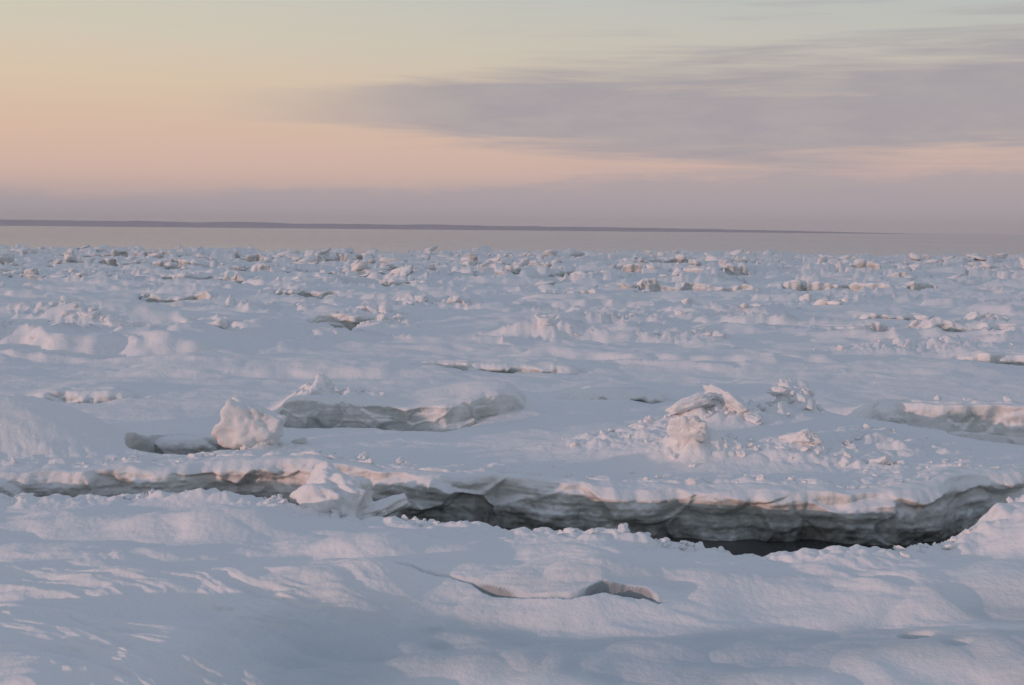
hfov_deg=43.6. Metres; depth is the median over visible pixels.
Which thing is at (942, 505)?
ice floe edge
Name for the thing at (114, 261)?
ice floe edge
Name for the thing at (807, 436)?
ice block
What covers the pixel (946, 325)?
ice floe edge
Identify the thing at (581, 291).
ice floe edge
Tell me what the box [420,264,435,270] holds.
ice floe edge
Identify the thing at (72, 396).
ice floe edge
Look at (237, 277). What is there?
ice floe edge
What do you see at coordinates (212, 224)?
distant shore hills
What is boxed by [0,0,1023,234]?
sky
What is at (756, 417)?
broken snow crust
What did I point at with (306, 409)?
ice floe edge
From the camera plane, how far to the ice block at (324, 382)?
20.35 m
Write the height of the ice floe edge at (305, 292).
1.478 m
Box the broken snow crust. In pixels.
[4,293,1022,557]
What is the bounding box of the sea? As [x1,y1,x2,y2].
[0,226,1023,556]
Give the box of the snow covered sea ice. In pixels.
[0,243,1023,684]
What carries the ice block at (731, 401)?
on the snow covered sea ice
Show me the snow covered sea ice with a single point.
(202, 587)
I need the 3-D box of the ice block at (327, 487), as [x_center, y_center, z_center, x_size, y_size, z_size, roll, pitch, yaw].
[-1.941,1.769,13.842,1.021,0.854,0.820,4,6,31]
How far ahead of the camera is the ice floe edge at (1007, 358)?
29.32 m
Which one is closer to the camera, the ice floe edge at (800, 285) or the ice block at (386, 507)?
the ice block at (386, 507)
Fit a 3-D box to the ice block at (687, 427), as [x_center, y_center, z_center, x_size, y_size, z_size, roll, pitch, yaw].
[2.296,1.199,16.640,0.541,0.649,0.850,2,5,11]
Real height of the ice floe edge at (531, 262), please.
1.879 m
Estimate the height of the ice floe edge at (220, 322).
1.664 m
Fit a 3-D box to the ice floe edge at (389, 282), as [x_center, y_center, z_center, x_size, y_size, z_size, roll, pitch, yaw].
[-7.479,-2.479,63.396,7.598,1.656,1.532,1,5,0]
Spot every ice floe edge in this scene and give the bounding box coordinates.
[0,454,1023,544]
[36,389,134,403]
[79,247,207,257]
[96,257,235,268]
[139,291,212,302]
[141,271,266,283]
[155,434,239,454]
[179,314,233,328]
[234,250,371,261]
[250,262,343,273]
[274,288,353,298]
[278,385,524,431]
[291,275,428,286]
[309,311,397,330]
[396,294,466,304]
[416,361,578,374]
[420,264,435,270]
[462,258,562,267]
[542,287,598,293]
[545,263,642,276]
[568,388,664,403]
[633,256,762,262]
[635,278,758,291]
[643,262,749,275]
[762,259,915,271]
[782,280,937,290]
[789,320,886,331]
[859,313,927,320]
[866,401,1023,436]
[918,317,1017,331]
[957,352,1023,365]
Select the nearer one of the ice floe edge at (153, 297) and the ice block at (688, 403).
the ice block at (688, 403)
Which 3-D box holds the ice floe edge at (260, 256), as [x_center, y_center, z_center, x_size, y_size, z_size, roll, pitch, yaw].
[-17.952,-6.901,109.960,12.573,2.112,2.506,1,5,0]
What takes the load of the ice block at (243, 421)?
on the snow covered sea ice
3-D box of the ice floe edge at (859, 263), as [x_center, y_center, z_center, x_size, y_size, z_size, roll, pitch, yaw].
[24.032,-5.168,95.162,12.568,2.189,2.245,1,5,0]
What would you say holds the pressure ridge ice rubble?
on the snow covered sea ice
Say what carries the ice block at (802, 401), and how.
on the snow covered sea ice
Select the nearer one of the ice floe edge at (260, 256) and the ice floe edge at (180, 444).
the ice floe edge at (180, 444)
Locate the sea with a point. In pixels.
(444, 240)
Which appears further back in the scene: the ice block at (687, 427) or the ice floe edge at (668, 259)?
the ice floe edge at (668, 259)
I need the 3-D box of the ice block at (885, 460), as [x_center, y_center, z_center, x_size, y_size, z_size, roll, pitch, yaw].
[4.598,1.542,16.085,0.405,0.290,0.304,3,6,25]
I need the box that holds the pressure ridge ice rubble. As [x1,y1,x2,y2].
[0,244,1023,304]
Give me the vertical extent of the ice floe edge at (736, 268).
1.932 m
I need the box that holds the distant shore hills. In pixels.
[0,219,903,233]
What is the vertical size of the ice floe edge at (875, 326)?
1.374 m
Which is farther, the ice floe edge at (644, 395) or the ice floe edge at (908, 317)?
the ice floe edge at (908, 317)
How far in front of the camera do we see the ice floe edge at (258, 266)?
76.64 m
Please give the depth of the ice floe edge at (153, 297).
51.49 m
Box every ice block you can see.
[211,396,286,448]
[289,460,373,517]
[309,374,334,394]
[357,493,410,519]
[665,392,715,415]
[667,413,708,442]
[703,384,749,414]
[776,377,813,410]
[778,429,822,444]
[866,455,895,464]
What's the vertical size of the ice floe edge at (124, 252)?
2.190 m
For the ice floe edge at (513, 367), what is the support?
on the snow covered sea ice
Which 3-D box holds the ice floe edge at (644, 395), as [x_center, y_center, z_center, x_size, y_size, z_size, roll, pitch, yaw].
[1.831,1.402,22.861,2.288,1.201,1.301,1,5,0]
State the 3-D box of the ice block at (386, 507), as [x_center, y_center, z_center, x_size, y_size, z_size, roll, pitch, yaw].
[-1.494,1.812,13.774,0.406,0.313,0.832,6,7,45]
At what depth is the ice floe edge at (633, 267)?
77.67 m
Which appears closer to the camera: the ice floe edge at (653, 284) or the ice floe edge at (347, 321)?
the ice floe edge at (347, 321)
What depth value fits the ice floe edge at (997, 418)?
19.14 m
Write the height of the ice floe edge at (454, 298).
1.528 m
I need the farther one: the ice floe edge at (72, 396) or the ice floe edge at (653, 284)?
the ice floe edge at (653, 284)

